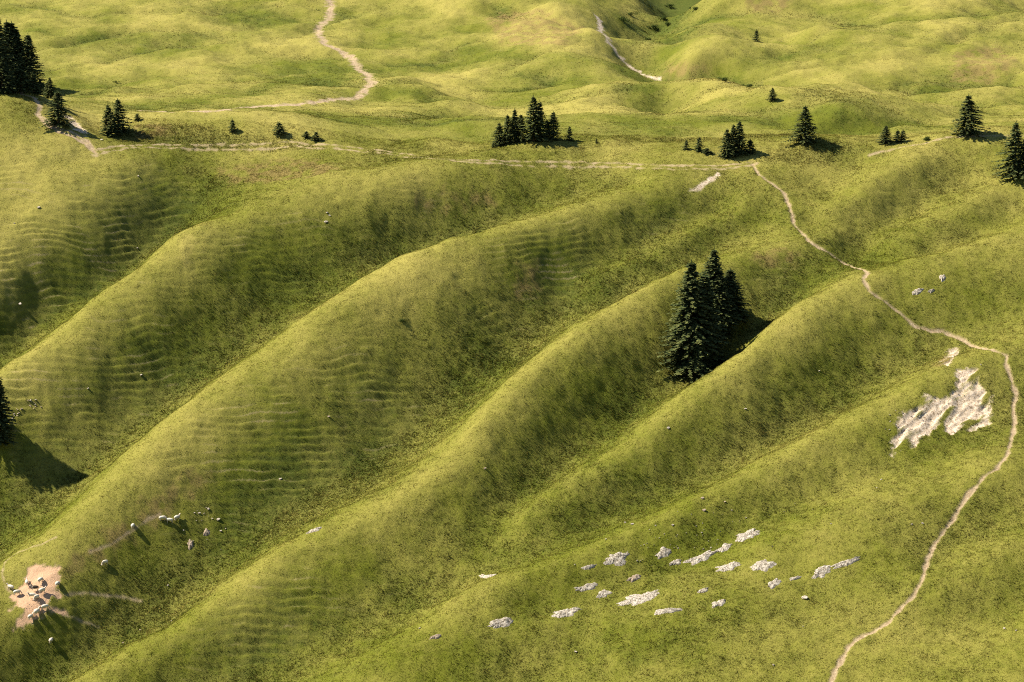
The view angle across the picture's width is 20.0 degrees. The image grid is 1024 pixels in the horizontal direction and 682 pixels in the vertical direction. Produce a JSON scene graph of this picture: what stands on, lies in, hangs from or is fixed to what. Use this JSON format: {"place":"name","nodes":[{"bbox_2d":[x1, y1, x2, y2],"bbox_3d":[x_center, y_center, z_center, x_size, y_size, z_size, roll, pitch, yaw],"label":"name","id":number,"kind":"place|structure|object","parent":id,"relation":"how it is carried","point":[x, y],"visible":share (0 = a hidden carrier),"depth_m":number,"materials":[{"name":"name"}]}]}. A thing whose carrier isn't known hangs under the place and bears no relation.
{"place":"outdoors","nodes":[
{"label":"outdoors","id":0,"kind":"place"},
{"bbox_2d":[140,0,377,112],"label":"gravel road","id":1,"kind":"structure","parent":0,"point":[344,54],"depth_m":653.66,"materials":[{"name":"beige gravel"}]},
{"bbox_2d":[13,92,758,169],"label":"dirt track","id":2,"kind":"structure","parent":0,"point":[86,143],"depth_m":533.89,"materials":[{"name":"beige soil"}]},
{"bbox_2d":[0,0,1023,681],"bbox_3d":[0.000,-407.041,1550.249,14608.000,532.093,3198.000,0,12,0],"label":"hillside","id":3,"kind":"structure","parent":0,"point":[60,404],"depth_m":486.67,"materials":[{"name":"green plant"}]},
{"bbox_2d":[0,19,16,89],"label":"spruce tree","id":4,"kind":"object","parent":3,"relation":"on","point":[4,44],"visible":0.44,"depth_m":552.36,"materials":[{"name":"green plant"}]},
{"bbox_2d":[0,36,16,86],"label":"spruce tree","id":5,"kind":"object","parent":3,"relation":"on","point":[3,56],"visible":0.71,"depth_m":547.46,"materials":[{"name":"green plant"}]},
{"bbox_2d":[0,377,17,445],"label":"spruce tree","id":6,"kind":"object","parent":3,"relation":"on","point":[4,419],"visible":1,"depth_m":468.48,"materials":[{"name":"green plant"}]},
{"bbox_2d":[0,57,19,94],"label":"spruce tree","id":7,"kind":"object","parent":3,"relation":"on","point":[5,82],"visible":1,"depth_m":543.85,"materials":[{"name":"green plant"}]},
{"bbox_2d":[0,19,28,88],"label":"spruce tree","id":8,"kind":"object","parent":3,"relation":"on","point":[6,26],"visible":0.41,"depth_m":630.99,"materials":[{"name":"green plant"}]},
{"bbox_2d":[6,21,27,78],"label":"spruce tree","id":9,"kind":"object","parent":3,"relation":"on","point":[11,30],"visible":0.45,"depth_m":631.49,"materials":[{"name":"green plant"}]},
{"bbox_2d":[5,29,33,86],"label":"spruce tree","id":10,"kind":"object","parent":3,"relation":"on","point":[19,39],"visible":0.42,"depth_m":631.49,"materials":[{"name":"green plant"}]},
{"bbox_2d":[9,56,35,93],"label":"spruce tree","id":11,"kind":"object","parent":3,"relation":"on","point":[21,76],"visible":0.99,"depth_m":546.57,"materials":[{"name":"green plant"}]},
{"bbox_2d":[11,33,47,89],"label":"spruce tree","id":12,"kind":"object","parent":3,"relation":"on","point":[28,48],"visible":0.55,"depth_m":631.35,"materials":[{"name":"green plant"}]},
{"bbox_2d":[26,73,40,94],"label":"spruce tree","id":13,"kind":"object","parent":3,"relation":"on","point":[35,91],"visible":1,"depth_m":549.59,"materials":[{"name":"green plant"}]},
{"bbox_2d":[8,564,67,628],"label":"bare earth","id":14,"kind":"structure","parent":3,"relation":"on","point":[49,575],"depth_m":439.08,"materials":[{"name":"beige soil"}]},
{"bbox_2d":[29,585,38,590],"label":"sheep","id":15,"kind":"object","parent":14,"relation":"on","point":[34,587],"visible":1,"depth_m":438.81},
{"bbox_2d":[33,606,40,615],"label":"sheep","id":16,"kind":"object","parent":14,"relation":"on","point":[36,610],"visible":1,"depth_m":436.02},
{"bbox_2d":[36,80,45,94],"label":"spruce tree","id":17,"kind":"object","parent":3,"relation":"on","point":[41,86],"visible":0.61,"depth_m":630.53,"materials":[{"name":"green plant"}]},
{"bbox_2d":[41,77,56,97],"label":"spruce tree","id":18,"kind":"object","parent":3,"relation":"on","point":[50,92],"visible":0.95,"depth_m":581.76,"materials":[{"name":"green plant"}]},
{"bbox_2d":[38,91,71,127],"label":"spruce tree","id":19,"kind":"object","parent":3,"relation":"on","point":[60,109],"visible":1,"depth_m":533.76,"materials":[{"name":"green plant"}]},
{"bbox_2d":[99,105,122,136],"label":"spruce tree","id":20,"kind":"object","parent":3,"relation":"on","point":[107,126],"visible":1,"depth_m":537.49,"materials":[{"name":"green plant"}]},
{"bbox_2d":[106,98,133,134],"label":"spruce tree","id":21,"kind":"object","parent":3,"relation":"on","point":[118,106],"visible":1,"depth_m":539.45,"materials":[{"name":"green plant"}]},
{"bbox_2d":[134,113,142,120],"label":"spruce tree","id":22,"kind":"object","parent":3,"relation":"on","point":[137,117],"visible":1,"depth_m":546.70,"materials":[{"name":"green plant"}]},
{"bbox_2d":[187,539,192,549],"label":"limestone outcrop","id":23,"kind":"object","parent":3,"relation":"on","point":[190,544],"visible":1,"depth_m":452.25,"materials":[{"name":"stone"}]},
{"bbox_2d":[203,528,209,535],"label":"limestone outcrop","id":24,"kind":"object","parent":3,"relation":"on","point":[206,531],"visible":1,"depth_m":454.22,"materials":[{"name":"stone"}]},
{"bbox_2d":[228,118,236,132],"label":"spruce tree","id":25,"kind":"object","parent":3,"relation":"on","point":[232,126],"visible":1,"depth_m":543.52,"materials":[{"name":"green plant"}]},
{"bbox_2d":[273,122,289,135],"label":"spruce tree","id":26,"kind":"object","parent":3,"relation":"on","point":[279,131],"visible":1,"depth_m":543.21,"materials":[{"name":"green plant"}]},
{"bbox_2d":[301,132,312,138],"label":"spruce tree","id":27,"kind":"object","parent":3,"relation":"on","point":[305,135],"visible":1,"depth_m":543.24,"materials":[{"name":"green plant"}]},
{"bbox_2d":[306,527,320,533],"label":"limestone outcrop","id":28,"kind":"object","parent":3,"relation":"on","point":[314,530],"visible":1,"depth_m":447.02,"materials":[{"name":"grey stone"}]},
{"bbox_2d":[311,132,321,140],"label":"spruce tree","id":29,"kind":"object","parent":3,"relation":"on","point":[315,137],"visible":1,"depth_m":542.38,"materials":[{"name":"green plant"}]},
{"bbox_2d":[429,634,441,639],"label":"limestone outcrop","id":30,"kind":"object","parent":3,"relation":"on","point":[436,636],"visible":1,"depth_m":425.06,"materials":[{"name":"stone"}]},
{"bbox_2d":[479,574,494,577],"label":"limestone outcrop","id":31,"kind":"object","parent":3,"relation":"on","point":[485,576],"visible":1,"depth_m":440.06,"materials":[{"name":"grey stone"}]},
{"bbox_2d":[488,123,506,146],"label":"spruce tree","id":32,"kind":"object","parent":3,"relation":"on","point":[499,140],"visible":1,"depth_m":541.14,"materials":[{"name":"green plant"}]},
{"bbox_2d":[487,617,513,628],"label":"limestone outcrop","id":33,"kind":"object","parent":3,"relation":"on","point":[502,622],"visible":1,"depth_m":427.14,"materials":[{"name":"white stone"}]},
{"bbox_2d":[498,114,516,144],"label":"spruce tree","id":34,"kind":"object","parent":3,"relation":"on","point":[507,129],"visible":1,"depth_m":540.82,"materials":[{"name":"green plant"}]},
{"bbox_2d":[1,164,1018,681],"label":"footpath","id":35,"kind":"structure","parent":3,"relation":"on","point":[951,520],"depth_m":447.68,"materials":[{"name":"beige soil"}]},
{"bbox_2d":[509,108,519,142],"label":"spruce tree","id":36,"kind":"object","parent":3,"relation":"on","point":[513,120],"visible":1,"depth_m":541.55,"materials":[{"name":"green plant"}]},
{"bbox_2d":[512,115,528,143],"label":"spruce tree","id":37,"kind":"object","parent":3,"relation":"on","point":[519,138],"visible":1,"depth_m":540.98,"materials":[{"name":"green plant"}]},
{"bbox_2d":[521,95,552,142],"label":"spruce tree","id":38,"kind":"object","parent":3,"relation":"on","point":[533,108],"visible":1,"depth_m":539.86,"materials":[{"name":"green plant"}]},
{"bbox_2d":[529,102,549,141],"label":"spruce tree","id":39,"kind":"object","parent":3,"relation":"on","point":[540,104],"visible":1,"depth_m":540.54,"materials":[{"name":"green plant"}]},
{"bbox_2d":[541,120,554,140],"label":"spruce tree","id":40,"kind":"object","parent":3,"relation":"on","point":[547,130],"visible":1,"depth_m":541.52,"materials":[{"name":"green plant"}]},
{"bbox_2d":[545,111,561,141],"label":"spruce tree","id":41,"kind":"object","parent":3,"relation":"on","point":[553,121],"visible":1,"depth_m":541.50,"materials":[{"name":"green plant"}]},
{"bbox_2d":[552,607,580,617],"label":"limestone outcrop","id":42,"kind":"object","parent":3,"relation":"on","point":[567,612],"visible":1,"depth_m":430.53,"materials":[{"name":"white stone"}]},
{"bbox_2d":[565,126,575,140],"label":"spruce tree","id":43,"kind":"object","parent":3,"relation":"on","point":[569,132],"visible":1,"depth_m":542.98,"materials":[{"name":"green plant"}]},
{"bbox_2d":[574,582,597,591],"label":"limestone outcrop","id":44,"kind":"object","parent":3,"relation":"on","point":[588,586],"visible":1,"depth_m":435.06,"materials":[{"name":"white stone"}]},
{"bbox_2d":[581,564,596,569],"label":"limestone outcrop","id":45,"kind":"object","parent":3,"relation":"on","point":[588,567],"visible":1,"depth_m":437.12,"materials":[{"name":"grey stone"}]},
{"bbox_2d":[596,589,612,598],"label":"limestone outcrop","id":46,"kind":"object","parent":3,"relation":"on","point":[603,593],"visible":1,"depth_m":434.18,"materials":[{"name":"white stone"}]},
{"bbox_2d":[603,552,629,565],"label":"limestone outcrop","id":47,"kind":"object","parent":3,"relation":"on","point":[617,559],"visible":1,"depth_m":438.11,"materials":[{"name":"grey stone"}]},
{"bbox_2d":[619,16,629,21],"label":"bush","id":48,"kind":"object","parent":3,"relation":"on","point":[623,19],"visible":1,"depth_m":718.86,"materials":[{"name":"green plant"}]},
{"bbox_2d":[596,16,660,80],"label":"stream bed","id":49,"kind":"object","parent":3,"relation":"on","point":[600,26],"visible":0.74,"depth_m":679.17,"materials":[{"name":"beige gravel"}]},
{"bbox_2d":[626,574,640,582],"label":"limestone outcrop","id":50,"kind":"object","parent":3,"relation":"on","point":[633,578],"visible":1,"depth_m":436.24,"materials":[{"name":"stone"}]},
{"bbox_2d":[616,589,658,605],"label":"limestone outcrop","id":51,"kind":"object","parent":3,"relation":"on","point":[635,599],"visible":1,"depth_m":431.78,"materials":[{"name":"white stone"}]},
{"bbox_2d":[647,24,659,29],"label":"bush","id":52,"kind":"object","parent":3,"relation":"on","point":[653,26],"visible":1,"depth_m":741.40,"materials":[{"name":"green plant"}]},
{"bbox_2d":[656,546,671,558],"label":"limestone outcrop","id":53,"kind":"object","parent":3,"relation":"on","point":[664,552],"visible":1,"depth_m":439.75,"materials":[{"name":"grey stone"}]},
{"bbox_2d":[654,608,682,614],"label":"limestone outcrop","id":54,"kind":"object","parent":3,"relation":"on","point":[666,610],"visible":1,"depth_m":427.55,"materials":[{"name":"white stone"}]},
{"bbox_2d":[669,559,680,565],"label":"limestone outcrop","id":55,"kind":"object","parent":3,"relation":"on","point":[676,561],"visible":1,"depth_m":438.54,"materials":[{"name":"grey stone"}]},
{"bbox_2d":[681,140,688,150],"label":"spruce tree","id":56,"kind":"object","parent":3,"relation":"on","point":[685,145],"visible":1,"depth_m":537.97,"materials":[{"name":"green plant"}]},
{"bbox_2d":[656,259,727,382],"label":"spruce tree","id":57,"kind":"object","parent":3,"relation":"on","point":[691,292],"visible":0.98,"depth_m":480.96,"materials":[{"name":"green plant"}]},
{"bbox_2d":[692,138,704,152],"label":"spruce tree","id":58,"kind":"object","parent":3,"relation":"on","point":[699,145],"visible":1,"depth_m":536.94,"materials":[{"name":"green plant"}]},
{"bbox_2d":[666,271,731,371],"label":"spruce tree","id":59,"kind":"object","parent":3,"relation":"on","point":[712,318],"visible":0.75,"depth_m":483.25,"materials":[{"name":"green plant"}]},
{"bbox_2d":[683,550,717,564],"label":"limestone outcrop","id":60,"kind":"object","parent":3,"relation":"on","point":[705,556],"visible":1,"depth_m":438.87,"materials":[{"name":"grey stone"}]},
{"bbox_2d":[697,587,707,592],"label":"limestone outcrop","id":61,"kind":"object","parent":3,"relation":"on","point":[703,590],"visible":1,"depth_m":430.94,"materials":[{"name":"white stone"}]},
{"bbox_2d":[703,148,713,154],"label":"bush","id":62,"kind":"object","parent":3,"relation":"on","point":[706,151],"visible":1,"depth_m":536.15,"materials":[{"name":"green plant"}]},
{"bbox_2d":[698,247,734,328],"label":"spruce tree","id":63,"kind":"object","parent":3,"relation":"on","point":[712,263],"visible":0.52,"depth_m":489.62,"materials":[{"name":"green plant"}]},
{"bbox_2d":[712,599,725,607],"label":"limestone outcrop","id":64,"kind":"object","parent":3,"relation":"on","point":[719,603],"visible":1,"depth_m":427.77,"materials":[{"name":"white stone"}]},
{"bbox_2d":[715,543,731,551],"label":"limestone outcrop","id":65,"kind":"object","parent":3,"relation":"on","point":[725,547],"visible":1,"depth_m":440.57,"materials":[{"name":"grey stone"}]},
{"bbox_2d":[709,271,741,339],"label":"spruce tree","id":66,"kind":"object","parent":3,"relation":"on","point":[721,287],"visible":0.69,"depth_m":489.22,"materials":[{"name":"green plant"}]},
{"bbox_2d":[717,129,737,159],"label":"spruce tree","id":67,"kind":"object","parent":3,"relation":"on","point":[726,139],"visible":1,"depth_m":534.56,"materials":[{"name":"green plant"}]},
{"bbox_2d":[715,562,740,571],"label":"limestone outcrop","id":68,"kind":"object","parent":3,"relation":"on","point":[729,566],"visible":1,"depth_m":435.61,"materials":[{"name":"grey stone"}]},
{"bbox_2d":[722,124,746,156],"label":"spruce tree","id":69,"kind":"object","parent":3,"relation":"on","point":[733,130],"visible":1,"depth_m":534.81,"materials":[{"name":"green plant"}]},
{"bbox_2d":[724,268,753,324],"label":"spruce tree","id":70,"kind":"object","parent":3,"relation":"on","point":[734,288],"visible":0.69,"depth_m":492.10,"materials":[{"name":"green plant"}]},
{"bbox_2d":[729,121,750,156],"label":"spruce tree","id":71,"kind":"object","parent":3,"relation":"on","point":[739,128],"visible":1,"depth_m":535.06,"materials":[{"name":"green plant"}]},
{"bbox_2d":[735,528,759,541],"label":"limestone outcrop","id":72,"kind":"object","parent":3,"relation":"on","point":[748,534],"visible":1,"depth_m":442.41,"materials":[{"name":"grey stone"}]},
{"bbox_2d":[743,139,757,154],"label":"spruce tree","id":73,"kind":"object","parent":3,"relation":"on","point":[750,145],"visible":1,"depth_m":535.99,"materials":[{"name":"green plant"}]},
{"bbox_2d":[752,29,762,42],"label":"spruce tree","id":74,"kind":"object","parent":3,"relation":"on","point":[756,35],"visible":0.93,"depth_m":689.80,"materials":[{"name":"green plant"}]},
{"bbox_2d":[750,559,776,571],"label":"limestone outcrop","id":75,"kind":"object","parent":3,"relation":"on","point":[764,565],"visible":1,"depth_m":434.31,"materials":[{"name":"grey stone"}]},
{"bbox_2d":[767,88,777,100],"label":"spruce tree","id":76,"kind":"object","parent":3,"relation":"on","point":[772,96],"visible":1,"depth_m":579.07,"materials":[{"name":"green plant"}]},
{"bbox_2d":[768,578,781,588],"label":"limestone outcrop","id":77,"kind":"object","parent":3,"relation":"on","point":[773,583],"visible":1,"depth_m":431.29,"materials":[{"name":"white stone"}]},
{"bbox_2d":[790,576,801,580],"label":"limestone outcrop","id":78,"kind":"object","parent":3,"relation":"on","point":[794,578],"visible":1,"depth_m":431.99,"materials":[{"name":"white stone"}]},
{"bbox_2d":[781,106,818,143],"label":"spruce tree","id":79,"kind":"object","parent":3,"relation":"on","point":[805,126],"visible":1,"depth_m":538.35,"materials":[{"name":"green plant"}]},
{"bbox_2d":[812,565,830,578],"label":"limestone outcrop","id":80,"kind":"object","parent":3,"relation":"on","point":[821,571],"visible":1,"depth_m":432.33,"materials":[{"name":"grey stone"}]},
{"bbox_2d":[830,556,859,568],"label":"limestone outcrop","id":81,"kind":"object","parent":3,"relation":"on","point":[847,562],"visible":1,"depth_m":433.04,"materials":[{"name":"grey stone"}]},
{"bbox_2d":[874,126,894,143],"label":"spruce tree","id":82,"kind":"object","parent":3,"relation":"on","point":[885,140],"visible":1,"depth_m":539.64,"materials":[{"name":"green plant"}]},
{"bbox_2d":[892,129,903,142],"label":"spruce tree","id":83,"kind":"object","parent":3,"relation":"on","point":[897,137],"visible":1,"depth_m":540.25,"materials":[{"name":"green plant"}]},
{"bbox_2d":[896,130,908,142],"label":"spruce tree","id":84,"kind":"object","parent":3,"relation":"on","point":[902,133],"visible":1,"depth_m":540.49,"materials":[{"name":"green plant"}]},
{"bbox_2d":[912,288,923,294],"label":"limestone outcrop","id":85,"kind":"object","parent":3,"relation":"on","point":[917,291],"visible":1,"depth_m":492.92,"materials":[{"name":"grey stone"}]},
{"bbox_2d":[939,274,945,281],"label":"limestone outcrop","id":86,"kind":"object","parent":3,"relation":"on","point":[942,278],"visible":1,"depth_m":495.96,"materials":[{"name":"grey stone"}]},
{"bbox_2d":[950,94,990,137],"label":"spruce tree","id":87,"kind":"object","parent":3,"relation":"on","point":[967,110],"visible":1,"depth_m":539.53,"materials":[{"name":"green plant"}]},
{"bbox_2d":[991,121,1023,180],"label":"spruce tree","id":88,"kind":"object","parent":3,"relation":"on","point":[1015,165],"visible":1,"depth_m":524.99,"materials":[{"name":"green plant"}]},
{"bbox_2d":[1010,139,1023,178],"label":"spruce tree","id":89,"kind":"object","parent":3,"relation":"on","point":[1021,158],"visible":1,"depth_m":525.19,"materials":[{"name":"green plant"}]},
{"bbox_2d":[0,0,1023,141],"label":"meadow grass","id":90,"kind":"structure","parent":0,"point":[450,120],"depth_m":636.30,"materials":[{"name":"green plant"}]},
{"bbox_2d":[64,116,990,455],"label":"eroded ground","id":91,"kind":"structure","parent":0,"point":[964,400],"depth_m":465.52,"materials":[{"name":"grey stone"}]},
{"bbox_2d":[868,135,986,155],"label":"ridge path","id":92,"kind":"structure","parent":0,"point":[874,153],"depth_m":538.19,"materials":[{"name":"beige soil"}]}
]}

